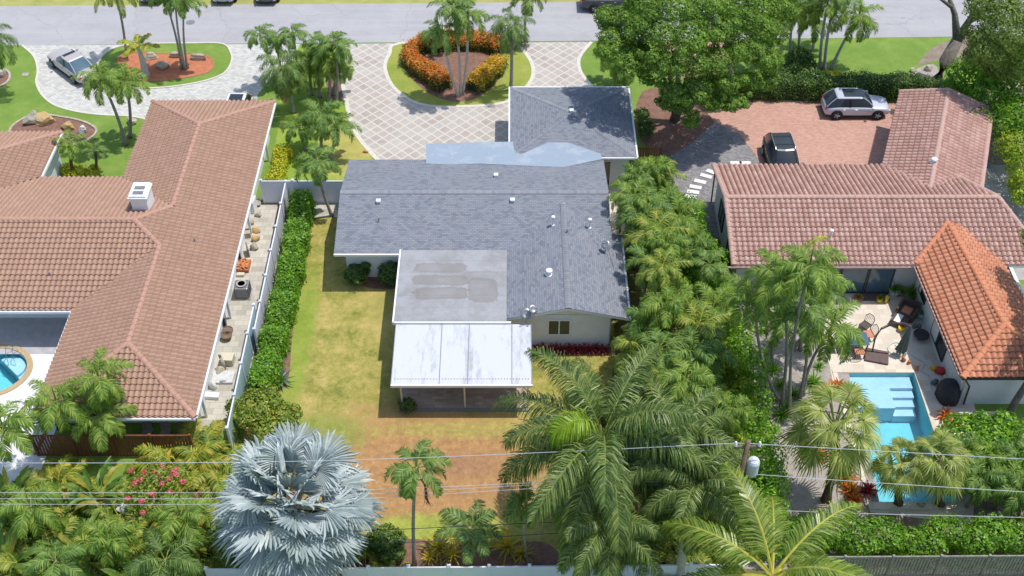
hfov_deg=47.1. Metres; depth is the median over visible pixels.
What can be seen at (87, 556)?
areca palm
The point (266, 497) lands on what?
power line
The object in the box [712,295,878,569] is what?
garden soil
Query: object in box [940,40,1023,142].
bush
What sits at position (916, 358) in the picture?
garden hose
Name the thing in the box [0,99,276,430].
house
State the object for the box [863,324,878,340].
dining chair
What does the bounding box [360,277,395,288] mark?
shrub bed
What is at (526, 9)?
palm tree
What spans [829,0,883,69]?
palm tree
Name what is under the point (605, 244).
satellite dish
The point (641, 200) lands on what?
palm tree
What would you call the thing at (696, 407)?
palm tree
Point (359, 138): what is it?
driveway border
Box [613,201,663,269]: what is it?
palm tree
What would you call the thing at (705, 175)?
stepping stone
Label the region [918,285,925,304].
window
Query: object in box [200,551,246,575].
areca palm
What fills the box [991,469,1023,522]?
palm tree
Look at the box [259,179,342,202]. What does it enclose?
vinyl fence
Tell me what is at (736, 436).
bush
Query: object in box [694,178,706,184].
stepping stone
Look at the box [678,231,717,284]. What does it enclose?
palm tree
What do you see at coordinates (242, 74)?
white paver driveway
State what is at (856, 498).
garden plant
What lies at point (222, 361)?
garden statue
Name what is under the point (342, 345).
back lawn
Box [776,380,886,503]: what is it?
palm tree
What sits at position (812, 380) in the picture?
garden plant
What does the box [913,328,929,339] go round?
side table
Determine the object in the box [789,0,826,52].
palm tree
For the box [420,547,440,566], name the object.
bromeliad
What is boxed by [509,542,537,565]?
bromeliad
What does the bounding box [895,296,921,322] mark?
armchair
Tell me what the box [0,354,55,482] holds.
pool deck
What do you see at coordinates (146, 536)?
shrub
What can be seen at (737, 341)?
hedge
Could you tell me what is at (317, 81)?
palm tree
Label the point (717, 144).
grey paver path
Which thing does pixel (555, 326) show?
window
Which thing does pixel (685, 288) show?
palm tree
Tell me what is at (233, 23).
street
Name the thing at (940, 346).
window
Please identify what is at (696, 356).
palm tree
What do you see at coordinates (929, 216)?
house
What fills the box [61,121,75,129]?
rock
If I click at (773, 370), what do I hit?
garden plant
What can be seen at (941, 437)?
palm tree
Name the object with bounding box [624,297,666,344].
palm tree
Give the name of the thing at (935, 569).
wooden fence
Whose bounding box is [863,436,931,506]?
palm tree
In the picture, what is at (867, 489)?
garden plant
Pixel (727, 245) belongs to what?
window
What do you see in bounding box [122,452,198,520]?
flowering shrub
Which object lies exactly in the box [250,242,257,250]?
stone
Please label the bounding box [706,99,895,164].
brick driveway
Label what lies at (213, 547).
areca palm
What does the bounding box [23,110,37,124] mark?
rock
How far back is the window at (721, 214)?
73.22 m
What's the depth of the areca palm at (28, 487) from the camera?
58.51 m
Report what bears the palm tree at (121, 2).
on the island mulch at (173, 70)
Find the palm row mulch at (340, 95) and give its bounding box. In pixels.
[326,74,343,100]
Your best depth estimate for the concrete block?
71.37 m
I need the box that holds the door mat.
[859,293,889,300]
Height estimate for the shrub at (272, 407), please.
2.363 m
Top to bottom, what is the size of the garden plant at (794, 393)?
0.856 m
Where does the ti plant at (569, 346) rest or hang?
on the ti bed at (609, 349)
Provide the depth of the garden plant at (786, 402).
63.83 m
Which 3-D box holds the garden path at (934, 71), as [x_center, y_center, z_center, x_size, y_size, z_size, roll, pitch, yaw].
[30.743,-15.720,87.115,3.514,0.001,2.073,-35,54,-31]
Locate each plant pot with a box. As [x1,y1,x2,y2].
[221,331,231,340]
[222,326,232,333]
[854,293,863,301]
[876,293,882,302]
[886,282,903,296]
[898,325,904,331]
[904,284,918,301]
[917,309,923,319]
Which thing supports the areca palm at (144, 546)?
on the ground at (20, 97)
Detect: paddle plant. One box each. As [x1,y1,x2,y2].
[0,465,49,528]
[0,524,48,575]
[25,476,99,536]
[36,508,117,575]
[56,456,125,515]
[89,547,163,575]
[151,509,223,571]
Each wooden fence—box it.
[28,433,193,456]
[791,554,1023,575]
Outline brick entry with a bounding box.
[667,42,733,108]
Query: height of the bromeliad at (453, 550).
0.850 m
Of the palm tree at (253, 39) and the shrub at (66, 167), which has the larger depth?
the palm tree at (253, 39)
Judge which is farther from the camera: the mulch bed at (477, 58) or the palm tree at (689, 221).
the mulch bed at (477, 58)
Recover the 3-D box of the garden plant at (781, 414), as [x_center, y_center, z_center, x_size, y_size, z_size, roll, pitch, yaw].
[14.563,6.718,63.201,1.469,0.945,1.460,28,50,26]
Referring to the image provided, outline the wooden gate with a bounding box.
[632,146,661,165]
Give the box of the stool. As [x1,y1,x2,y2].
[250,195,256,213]
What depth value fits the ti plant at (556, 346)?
66.78 m
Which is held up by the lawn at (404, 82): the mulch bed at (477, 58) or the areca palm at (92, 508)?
the mulch bed at (477, 58)
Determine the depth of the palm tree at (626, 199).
69.46 m
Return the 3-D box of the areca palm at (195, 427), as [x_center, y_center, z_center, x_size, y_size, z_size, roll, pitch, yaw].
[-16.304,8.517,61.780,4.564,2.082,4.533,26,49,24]
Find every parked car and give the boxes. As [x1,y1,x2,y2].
[47,47,95,84]
[212,0,236,2]
[225,92,253,100]
[255,0,279,2]
[761,132,803,164]
[820,88,890,119]
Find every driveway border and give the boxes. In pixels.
[340,74,379,159]
[577,41,592,85]
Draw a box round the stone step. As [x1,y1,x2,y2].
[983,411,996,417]
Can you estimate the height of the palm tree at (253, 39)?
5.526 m
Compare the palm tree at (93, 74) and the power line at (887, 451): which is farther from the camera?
the palm tree at (93, 74)
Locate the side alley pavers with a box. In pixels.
[193,204,277,472]
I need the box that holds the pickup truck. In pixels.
[580,0,646,12]
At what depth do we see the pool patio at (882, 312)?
66.62 m
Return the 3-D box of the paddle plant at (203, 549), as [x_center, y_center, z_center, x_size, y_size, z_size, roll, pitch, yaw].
[-15.571,12.390,56.571,3.607,1.806,3.543,-8,44,-8]
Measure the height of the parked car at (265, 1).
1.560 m
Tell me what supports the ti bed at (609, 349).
on the back lawn at (342, 345)
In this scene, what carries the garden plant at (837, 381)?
on the garden soil at (805, 495)
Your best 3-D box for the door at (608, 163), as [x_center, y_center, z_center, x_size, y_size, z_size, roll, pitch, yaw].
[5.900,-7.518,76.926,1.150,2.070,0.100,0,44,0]
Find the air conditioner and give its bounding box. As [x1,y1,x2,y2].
[233,280,252,299]
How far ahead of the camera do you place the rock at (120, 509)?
58.47 m
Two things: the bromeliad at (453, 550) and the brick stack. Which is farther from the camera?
the brick stack
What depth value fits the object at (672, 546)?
58.28 m
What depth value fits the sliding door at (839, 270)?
69.42 m
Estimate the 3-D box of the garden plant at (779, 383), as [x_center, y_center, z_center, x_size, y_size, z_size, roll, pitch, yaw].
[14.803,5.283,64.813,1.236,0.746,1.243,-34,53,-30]
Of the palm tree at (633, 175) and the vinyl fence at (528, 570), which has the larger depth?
the palm tree at (633, 175)
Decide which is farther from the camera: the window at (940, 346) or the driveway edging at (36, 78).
the driveway edging at (36, 78)
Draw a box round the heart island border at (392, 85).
[383,42,534,107]
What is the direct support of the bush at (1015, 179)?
on the side concrete
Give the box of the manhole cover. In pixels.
[186,20,194,24]
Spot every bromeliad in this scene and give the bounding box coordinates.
[419,529,454,565]
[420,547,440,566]
[437,537,462,564]
[487,525,528,562]
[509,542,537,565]
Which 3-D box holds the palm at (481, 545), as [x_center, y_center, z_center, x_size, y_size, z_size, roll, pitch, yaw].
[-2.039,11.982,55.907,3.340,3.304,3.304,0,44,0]
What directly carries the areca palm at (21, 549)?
on the ground at (20, 97)
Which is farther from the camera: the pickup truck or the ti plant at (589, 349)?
the pickup truck
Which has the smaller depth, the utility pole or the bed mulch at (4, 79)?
the utility pole
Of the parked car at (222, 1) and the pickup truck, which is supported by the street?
the pickup truck
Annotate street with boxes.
[0,0,1023,44]
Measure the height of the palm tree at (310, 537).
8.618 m
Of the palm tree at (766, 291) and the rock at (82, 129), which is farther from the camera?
the rock at (82, 129)
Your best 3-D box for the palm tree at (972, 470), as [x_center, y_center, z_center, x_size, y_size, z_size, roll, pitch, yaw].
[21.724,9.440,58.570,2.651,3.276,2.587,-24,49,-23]
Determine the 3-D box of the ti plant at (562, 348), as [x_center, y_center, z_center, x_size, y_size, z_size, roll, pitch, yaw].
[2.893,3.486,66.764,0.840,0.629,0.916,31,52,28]
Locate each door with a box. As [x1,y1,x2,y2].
[604,160,611,185]
[824,269,841,292]
[836,269,869,292]
[863,269,895,292]
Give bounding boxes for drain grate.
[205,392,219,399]
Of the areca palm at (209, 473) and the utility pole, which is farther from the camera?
the areca palm at (209, 473)
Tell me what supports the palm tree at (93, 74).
on the ground at (20, 97)
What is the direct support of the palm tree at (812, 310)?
on the garden soil at (805, 495)
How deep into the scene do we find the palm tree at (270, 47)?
84.18 m
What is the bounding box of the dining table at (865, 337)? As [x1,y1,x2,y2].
[842,332,869,351]
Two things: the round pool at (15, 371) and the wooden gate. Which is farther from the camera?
the wooden gate
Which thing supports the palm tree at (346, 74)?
on the palm row mulch at (340, 95)
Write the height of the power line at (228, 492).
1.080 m
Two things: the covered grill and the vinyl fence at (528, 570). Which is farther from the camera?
the covered grill
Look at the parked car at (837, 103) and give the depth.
82.70 m
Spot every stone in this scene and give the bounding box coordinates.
[209,380,217,390]
[216,366,224,373]
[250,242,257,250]
[251,235,259,241]
[252,227,259,233]
[687,189,698,194]
[689,184,701,189]
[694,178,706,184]
[700,173,712,178]
[730,161,741,164]
[739,161,750,164]
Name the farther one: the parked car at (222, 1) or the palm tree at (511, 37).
the parked car at (222, 1)
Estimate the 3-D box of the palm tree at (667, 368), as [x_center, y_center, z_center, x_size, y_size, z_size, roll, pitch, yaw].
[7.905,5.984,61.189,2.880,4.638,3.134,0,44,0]
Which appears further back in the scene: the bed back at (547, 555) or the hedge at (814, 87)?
the hedge at (814, 87)
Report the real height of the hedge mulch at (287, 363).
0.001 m
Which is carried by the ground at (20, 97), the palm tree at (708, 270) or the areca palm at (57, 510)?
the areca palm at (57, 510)
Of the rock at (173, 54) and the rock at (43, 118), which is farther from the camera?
the rock at (173, 54)
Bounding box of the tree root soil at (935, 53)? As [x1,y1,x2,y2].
[918,36,1023,164]
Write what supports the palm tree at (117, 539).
on the ground at (20, 97)
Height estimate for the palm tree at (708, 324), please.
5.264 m
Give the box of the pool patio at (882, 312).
[824,293,975,523]
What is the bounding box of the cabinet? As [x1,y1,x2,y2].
[219,352,235,365]
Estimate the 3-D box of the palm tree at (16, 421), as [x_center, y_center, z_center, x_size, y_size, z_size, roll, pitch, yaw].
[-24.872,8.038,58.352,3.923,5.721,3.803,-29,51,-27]
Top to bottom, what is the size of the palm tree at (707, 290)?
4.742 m
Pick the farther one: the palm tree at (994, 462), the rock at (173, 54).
the rock at (173, 54)
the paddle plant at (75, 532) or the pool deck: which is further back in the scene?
the pool deck
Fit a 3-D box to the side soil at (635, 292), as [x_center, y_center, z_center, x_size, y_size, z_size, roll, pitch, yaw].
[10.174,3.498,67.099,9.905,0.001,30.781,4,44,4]
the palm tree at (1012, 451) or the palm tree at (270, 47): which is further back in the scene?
the palm tree at (270, 47)
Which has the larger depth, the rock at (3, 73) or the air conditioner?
the rock at (3, 73)
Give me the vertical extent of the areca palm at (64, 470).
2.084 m
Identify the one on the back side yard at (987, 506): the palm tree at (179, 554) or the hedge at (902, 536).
the hedge at (902, 536)
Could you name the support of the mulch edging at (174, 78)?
on the island mulch at (173, 70)
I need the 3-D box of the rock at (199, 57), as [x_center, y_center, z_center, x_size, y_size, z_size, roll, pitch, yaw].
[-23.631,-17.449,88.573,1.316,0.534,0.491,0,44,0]
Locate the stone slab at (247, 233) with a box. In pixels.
[244,228,250,238]
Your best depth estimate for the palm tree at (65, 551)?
53.37 m
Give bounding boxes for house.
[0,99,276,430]
[334,86,637,411]
[710,87,1023,404]
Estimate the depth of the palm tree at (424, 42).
87.88 m
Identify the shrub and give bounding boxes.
[0,479,242,575]
[59,162,100,176]
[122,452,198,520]
[224,382,303,446]
[342,261,371,285]
[359,522,408,564]
[377,260,397,285]
[397,397,417,412]
[633,107,654,138]
[639,504,734,563]
[775,45,821,76]
[824,70,842,75]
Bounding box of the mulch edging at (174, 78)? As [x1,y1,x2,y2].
[117,52,213,81]
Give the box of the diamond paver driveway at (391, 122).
[337,42,588,159]
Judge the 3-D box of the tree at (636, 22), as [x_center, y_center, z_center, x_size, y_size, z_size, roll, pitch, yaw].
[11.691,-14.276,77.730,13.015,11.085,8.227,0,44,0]
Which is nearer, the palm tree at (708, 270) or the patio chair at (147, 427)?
the patio chair at (147, 427)
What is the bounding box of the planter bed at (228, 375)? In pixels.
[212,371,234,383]
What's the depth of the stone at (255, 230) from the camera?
74.27 m
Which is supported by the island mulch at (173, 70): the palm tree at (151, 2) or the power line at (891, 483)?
the palm tree at (151, 2)
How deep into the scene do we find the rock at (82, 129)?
81.81 m
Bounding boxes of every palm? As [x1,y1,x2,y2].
[0,479,67,541]
[0,515,90,575]
[0,539,46,574]
[0,542,64,575]
[3,499,82,570]
[7,453,103,520]
[12,552,107,575]
[51,128,90,175]
[51,494,123,544]
[71,515,163,575]
[79,474,165,554]
[79,553,136,575]
[81,141,108,173]
[110,497,177,560]
[123,426,233,503]
[123,472,201,529]
[125,502,204,543]
[128,520,211,575]
[152,540,238,575]
[160,424,253,503]
[165,414,240,475]
[171,495,259,554]
[175,473,228,533]
[194,544,246,574]
[196,450,272,509]
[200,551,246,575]
[201,557,229,567]
[339,540,399,566]
[368,559,410,566]
[433,499,503,564]
[614,546,669,575]
[623,532,711,575]
[661,530,738,575]
[661,548,733,575]
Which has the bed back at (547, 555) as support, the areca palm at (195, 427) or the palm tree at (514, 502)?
the palm tree at (514, 502)
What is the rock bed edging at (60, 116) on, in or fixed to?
on the rock bed mulch at (54, 126)
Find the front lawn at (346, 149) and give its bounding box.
[263,45,371,202]
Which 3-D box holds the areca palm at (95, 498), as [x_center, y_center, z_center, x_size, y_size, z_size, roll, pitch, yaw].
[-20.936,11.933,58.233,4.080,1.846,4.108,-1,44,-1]
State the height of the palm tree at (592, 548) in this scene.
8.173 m
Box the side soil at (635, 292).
[610,191,764,573]
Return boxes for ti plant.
[536,341,547,351]
[544,343,554,351]
[549,342,560,353]
[558,343,568,356]
[566,343,573,353]
[569,343,581,355]
[577,342,587,354]
[584,343,596,355]
[588,343,601,355]
[598,343,609,354]
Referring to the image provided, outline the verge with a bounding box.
[0,0,699,5]
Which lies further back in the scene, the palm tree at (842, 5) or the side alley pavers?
the palm tree at (842, 5)
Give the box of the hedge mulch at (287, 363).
[251,204,293,394]
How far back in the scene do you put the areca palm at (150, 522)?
57.98 m
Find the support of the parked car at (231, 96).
on the white paver driveway at (242, 74)
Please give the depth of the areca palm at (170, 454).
60.21 m
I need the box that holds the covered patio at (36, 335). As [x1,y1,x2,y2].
[0,318,67,353]
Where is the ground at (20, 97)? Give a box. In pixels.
[0,37,1023,575]
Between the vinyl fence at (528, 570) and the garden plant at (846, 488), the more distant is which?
the garden plant at (846, 488)
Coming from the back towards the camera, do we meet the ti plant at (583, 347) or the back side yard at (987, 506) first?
the ti plant at (583, 347)
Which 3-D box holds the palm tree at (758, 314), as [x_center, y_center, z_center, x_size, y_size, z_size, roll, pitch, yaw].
[12.146,2.783,61.254,3.824,9.255,3.519,34,53,30]
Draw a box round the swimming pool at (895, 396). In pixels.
[832,369,964,509]
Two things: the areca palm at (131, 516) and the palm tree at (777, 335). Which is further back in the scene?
the palm tree at (777, 335)
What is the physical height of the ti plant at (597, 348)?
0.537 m
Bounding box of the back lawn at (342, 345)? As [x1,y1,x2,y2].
[240,217,614,566]
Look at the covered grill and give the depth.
63.70 m
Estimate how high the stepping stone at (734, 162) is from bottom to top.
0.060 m
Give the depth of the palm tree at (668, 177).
73.39 m
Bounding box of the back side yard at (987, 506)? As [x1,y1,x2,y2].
[855,428,1023,573]
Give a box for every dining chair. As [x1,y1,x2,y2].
[853,347,867,358]
[858,313,874,330]
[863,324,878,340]
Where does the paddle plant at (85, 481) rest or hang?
on the ground at (20, 97)
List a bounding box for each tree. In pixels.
[0,22,19,69]
[0,399,41,462]
[0,481,64,539]
[20,378,87,454]
[21,540,87,575]
[68,346,134,440]
[70,60,128,145]
[70,391,136,452]
[77,514,141,567]
[93,0,137,58]
[103,62,150,138]
[116,33,160,78]
[123,524,209,575]
[146,0,182,69]
[147,493,215,551]
[155,0,192,70]
[163,0,207,68]
[208,420,386,575]
[243,23,278,75]
[255,48,310,113]
[260,32,290,69]
[275,22,312,63]
[280,115,317,150]
[286,44,338,95]
[294,141,341,216]
[295,98,345,155]
[300,30,332,98]
[306,39,352,101]
[311,31,357,103]
[313,112,362,158]
[327,55,358,95]
[382,437,452,566]
[420,19,460,97]
[420,24,448,48]
[425,0,475,96]
[443,0,490,95]
[486,7,535,89]
[491,342,715,561]
[502,481,546,564]
[509,0,547,42]
[546,472,674,575]
[592,0,785,128]
[592,41,619,83]
[606,179,658,251]
[609,363,742,543]
[610,322,673,379]
[612,67,634,85]
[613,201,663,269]
[616,162,656,194]
[620,208,692,265]
[621,185,672,227]
[624,244,677,296]
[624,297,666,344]
[628,327,690,377]
[631,158,686,191]
[631,438,758,575]
[632,155,676,187]
[634,247,693,295]
[634,285,691,332]
[638,222,689,267]
[639,363,691,408]
[648,183,689,226]
[649,355,715,408]
[650,275,697,329]
[659,190,707,242]
[660,461,872,575]
[663,326,726,379]
[668,299,734,353]
[676,327,738,379]
[677,371,726,413]
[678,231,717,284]
[683,281,740,339]
[684,247,732,298]
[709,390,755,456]
[717,272,786,401]
[722,0,800,49]
[742,247,818,407]
[758,303,804,364]
[767,286,834,400]
[771,242,847,414]
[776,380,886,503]
[779,0,817,55]
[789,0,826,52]
[792,293,865,396]
[794,267,855,350]
[797,235,828,351]
[800,9,832,50]
[802,0,850,70]
[810,0,857,71]
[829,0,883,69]
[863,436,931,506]
[903,428,975,507]
[931,446,977,495]
[934,0,1023,82]
[941,431,989,466]
[957,455,1007,507]
[964,438,1015,467]
[982,457,1023,509]
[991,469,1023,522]
[998,433,1023,469]
[1004,228,1023,419]
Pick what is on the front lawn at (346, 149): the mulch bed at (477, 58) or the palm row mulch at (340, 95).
the palm row mulch at (340, 95)
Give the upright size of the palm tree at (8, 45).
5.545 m
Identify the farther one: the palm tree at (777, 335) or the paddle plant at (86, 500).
the palm tree at (777, 335)
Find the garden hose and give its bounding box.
[887,342,935,396]
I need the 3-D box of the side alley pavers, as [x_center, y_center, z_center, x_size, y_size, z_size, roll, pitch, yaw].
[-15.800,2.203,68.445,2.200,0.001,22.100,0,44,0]
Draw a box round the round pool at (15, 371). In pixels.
[0,344,32,394]
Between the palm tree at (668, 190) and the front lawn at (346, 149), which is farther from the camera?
the front lawn at (346, 149)
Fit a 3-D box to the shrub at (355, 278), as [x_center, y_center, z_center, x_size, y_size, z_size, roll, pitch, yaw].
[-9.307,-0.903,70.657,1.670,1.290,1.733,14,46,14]
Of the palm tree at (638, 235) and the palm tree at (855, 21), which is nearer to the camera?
the palm tree at (638, 235)
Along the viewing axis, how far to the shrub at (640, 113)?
81.60 m
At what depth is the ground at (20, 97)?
85.04 m
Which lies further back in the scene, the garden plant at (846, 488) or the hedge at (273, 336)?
the hedge at (273, 336)
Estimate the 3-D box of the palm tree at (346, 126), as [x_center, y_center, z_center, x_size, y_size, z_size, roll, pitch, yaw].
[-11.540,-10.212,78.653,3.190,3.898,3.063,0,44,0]
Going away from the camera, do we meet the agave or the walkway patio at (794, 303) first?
the agave
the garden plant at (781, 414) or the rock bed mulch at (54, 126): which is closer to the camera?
the garden plant at (781, 414)
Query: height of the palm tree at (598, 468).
11.854 m
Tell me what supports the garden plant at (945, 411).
on the pool patio at (882, 312)
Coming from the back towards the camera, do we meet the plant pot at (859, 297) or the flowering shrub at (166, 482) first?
the plant pot at (859, 297)
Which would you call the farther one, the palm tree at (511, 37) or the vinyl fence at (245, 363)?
the palm tree at (511, 37)
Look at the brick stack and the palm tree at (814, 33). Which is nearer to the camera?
the brick stack
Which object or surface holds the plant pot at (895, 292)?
on the pool patio at (882, 312)
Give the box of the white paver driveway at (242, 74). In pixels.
[24,44,299,117]
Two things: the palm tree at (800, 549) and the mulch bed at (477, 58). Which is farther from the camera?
the mulch bed at (477, 58)
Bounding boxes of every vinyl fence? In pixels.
[203,562,722,575]
[225,303,256,450]
[252,180,288,349]
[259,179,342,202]
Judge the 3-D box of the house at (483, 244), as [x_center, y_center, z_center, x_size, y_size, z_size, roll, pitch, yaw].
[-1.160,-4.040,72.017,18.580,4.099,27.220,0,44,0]
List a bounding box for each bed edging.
[0,68,10,86]
[8,113,97,145]
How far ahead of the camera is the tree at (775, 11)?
80.97 m
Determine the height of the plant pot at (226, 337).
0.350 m
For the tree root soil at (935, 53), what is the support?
on the ground at (20, 97)
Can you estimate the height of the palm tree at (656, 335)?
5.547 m
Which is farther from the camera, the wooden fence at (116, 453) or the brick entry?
the brick entry
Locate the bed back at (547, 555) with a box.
[355,539,559,566]
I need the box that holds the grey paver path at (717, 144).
[667,123,759,239]
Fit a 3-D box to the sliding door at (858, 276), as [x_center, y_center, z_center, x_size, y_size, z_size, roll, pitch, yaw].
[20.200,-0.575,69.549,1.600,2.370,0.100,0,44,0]
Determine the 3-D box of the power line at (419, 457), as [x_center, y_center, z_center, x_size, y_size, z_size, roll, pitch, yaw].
[-6.789,6.958,49.512,32.531,1.377,0.025,0,44,0]
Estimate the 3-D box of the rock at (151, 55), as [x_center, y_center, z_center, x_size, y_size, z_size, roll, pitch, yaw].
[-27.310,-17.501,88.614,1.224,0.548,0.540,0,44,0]
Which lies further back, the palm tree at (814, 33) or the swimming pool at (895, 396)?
the palm tree at (814, 33)
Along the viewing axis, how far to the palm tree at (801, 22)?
85.42 m
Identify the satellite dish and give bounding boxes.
[521,308,530,319]
[529,305,536,316]
[601,240,609,252]
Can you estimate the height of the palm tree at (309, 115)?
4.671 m
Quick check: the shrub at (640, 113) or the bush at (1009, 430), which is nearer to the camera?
the bush at (1009, 430)
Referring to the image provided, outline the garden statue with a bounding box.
[218,354,225,370]
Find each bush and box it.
[623,165,719,302]
[662,308,756,463]
[931,408,1023,490]
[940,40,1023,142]
[992,110,1023,206]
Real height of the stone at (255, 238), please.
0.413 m
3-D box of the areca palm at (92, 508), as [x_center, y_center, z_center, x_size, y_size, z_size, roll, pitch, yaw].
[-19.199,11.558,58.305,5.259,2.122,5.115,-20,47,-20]
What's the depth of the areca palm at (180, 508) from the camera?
58.59 m
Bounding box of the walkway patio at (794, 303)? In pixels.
[769,293,808,316]
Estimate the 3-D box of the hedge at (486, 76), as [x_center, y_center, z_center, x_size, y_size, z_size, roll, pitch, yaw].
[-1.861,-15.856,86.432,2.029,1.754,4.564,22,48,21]
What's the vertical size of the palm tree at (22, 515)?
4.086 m
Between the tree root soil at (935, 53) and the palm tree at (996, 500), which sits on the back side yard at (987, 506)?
the palm tree at (996, 500)
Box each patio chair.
[141,421,153,434]
[159,421,171,440]
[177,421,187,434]
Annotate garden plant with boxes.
[753,325,763,337]
[763,358,783,377]
[770,378,787,390]
[772,404,792,424]
[777,398,795,413]
[784,387,804,402]
[798,370,824,391]
[814,359,827,372]
[830,376,847,386]
[836,470,859,486]
[839,478,861,497]
[845,492,865,507]
[857,480,878,499]
[934,405,953,424]
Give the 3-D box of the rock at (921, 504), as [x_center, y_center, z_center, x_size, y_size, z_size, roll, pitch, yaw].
[20.616,10.918,59.188,0.438,0.265,0.278,0,44,0]
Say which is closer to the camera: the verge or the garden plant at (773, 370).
the garden plant at (773, 370)
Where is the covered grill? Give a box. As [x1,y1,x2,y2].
[934,378,960,406]
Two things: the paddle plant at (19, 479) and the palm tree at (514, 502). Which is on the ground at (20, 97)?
the paddle plant at (19, 479)
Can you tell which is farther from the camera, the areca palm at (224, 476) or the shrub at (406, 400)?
the shrub at (406, 400)
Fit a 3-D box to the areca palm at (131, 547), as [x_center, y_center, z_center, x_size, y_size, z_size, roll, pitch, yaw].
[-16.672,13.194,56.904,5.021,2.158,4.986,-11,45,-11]
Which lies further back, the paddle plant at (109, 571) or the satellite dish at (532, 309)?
the satellite dish at (532, 309)
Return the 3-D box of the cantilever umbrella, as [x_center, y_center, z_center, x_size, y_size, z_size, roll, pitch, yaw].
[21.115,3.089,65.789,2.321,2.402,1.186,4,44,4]
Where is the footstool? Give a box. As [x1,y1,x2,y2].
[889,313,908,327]
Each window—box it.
[547,319,570,334]
[718,198,724,232]
[725,238,730,270]
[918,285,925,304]
[930,319,946,361]
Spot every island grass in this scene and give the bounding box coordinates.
[99,43,230,86]
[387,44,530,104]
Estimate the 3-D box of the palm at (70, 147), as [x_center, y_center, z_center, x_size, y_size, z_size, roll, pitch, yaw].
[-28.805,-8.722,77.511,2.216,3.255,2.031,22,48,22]
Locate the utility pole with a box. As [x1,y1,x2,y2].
[718,439,761,563]
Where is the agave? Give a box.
[276,365,295,388]
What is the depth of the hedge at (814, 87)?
84.22 m
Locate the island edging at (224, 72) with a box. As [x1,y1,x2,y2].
[97,42,232,88]
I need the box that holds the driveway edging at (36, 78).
[22,45,144,118]
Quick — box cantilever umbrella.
[864,322,910,364]
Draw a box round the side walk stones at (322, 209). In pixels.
[314,203,338,217]
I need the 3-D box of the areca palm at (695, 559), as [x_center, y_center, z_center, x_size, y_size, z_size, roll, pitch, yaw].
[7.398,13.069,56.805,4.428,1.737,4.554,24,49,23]
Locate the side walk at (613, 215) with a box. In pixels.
[608,186,626,234]
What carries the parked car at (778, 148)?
on the brick driveway at (818, 136)
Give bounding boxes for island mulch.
[119,53,212,79]
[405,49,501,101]
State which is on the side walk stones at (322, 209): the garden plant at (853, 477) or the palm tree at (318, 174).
the palm tree at (318, 174)
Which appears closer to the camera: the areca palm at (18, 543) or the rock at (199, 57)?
the areca palm at (18, 543)
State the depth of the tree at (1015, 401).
62.61 m
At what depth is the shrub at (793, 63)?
85.80 m
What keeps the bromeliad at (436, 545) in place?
on the bed back at (547, 555)
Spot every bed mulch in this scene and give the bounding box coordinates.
[0,72,8,84]
[12,116,94,142]
[635,88,714,155]
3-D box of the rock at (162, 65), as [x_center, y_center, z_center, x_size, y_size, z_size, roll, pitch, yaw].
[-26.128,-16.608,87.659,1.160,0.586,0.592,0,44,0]
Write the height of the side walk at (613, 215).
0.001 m
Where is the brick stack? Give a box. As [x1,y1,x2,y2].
[236,258,250,272]
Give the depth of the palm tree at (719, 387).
60.04 m
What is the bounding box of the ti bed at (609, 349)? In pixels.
[532,340,611,355]
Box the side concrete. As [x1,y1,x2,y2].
[984,165,1023,279]
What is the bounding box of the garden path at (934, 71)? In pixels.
[913,64,938,76]
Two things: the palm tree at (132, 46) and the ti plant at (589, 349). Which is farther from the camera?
the palm tree at (132, 46)
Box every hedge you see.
[246,188,317,398]
[264,143,293,180]
[399,28,508,92]
[465,53,508,93]
[680,191,793,539]
[704,68,984,104]
[738,509,1023,564]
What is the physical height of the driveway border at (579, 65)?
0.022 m
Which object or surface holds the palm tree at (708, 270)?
on the side soil at (635, 292)
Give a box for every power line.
[0,478,697,492]
[0,480,696,498]
[55,483,719,504]
[154,443,733,462]
[219,533,556,547]
[221,519,634,532]
[743,443,1019,458]
[757,474,1022,491]
[774,510,1023,517]
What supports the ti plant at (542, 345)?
on the ti bed at (609, 349)
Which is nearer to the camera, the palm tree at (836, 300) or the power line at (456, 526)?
the power line at (456, 526)
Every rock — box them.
[0,69,5,77]
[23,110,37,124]
[35,111,55,125]
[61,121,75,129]
[78,125,86,133]
[115,503,131,515]
[127,117,136,124]
[144,51,158,59]
[154,61,169,69]
[169,51,178,57]
[190,53,206,60]
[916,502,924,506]
[923,65,932,71]
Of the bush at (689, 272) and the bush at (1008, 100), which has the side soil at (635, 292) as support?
the bush at (689, 272)
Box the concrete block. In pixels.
[237,272,244,276]
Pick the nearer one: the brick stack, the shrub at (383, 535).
the shrub at (383, 535)
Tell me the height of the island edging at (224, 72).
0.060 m

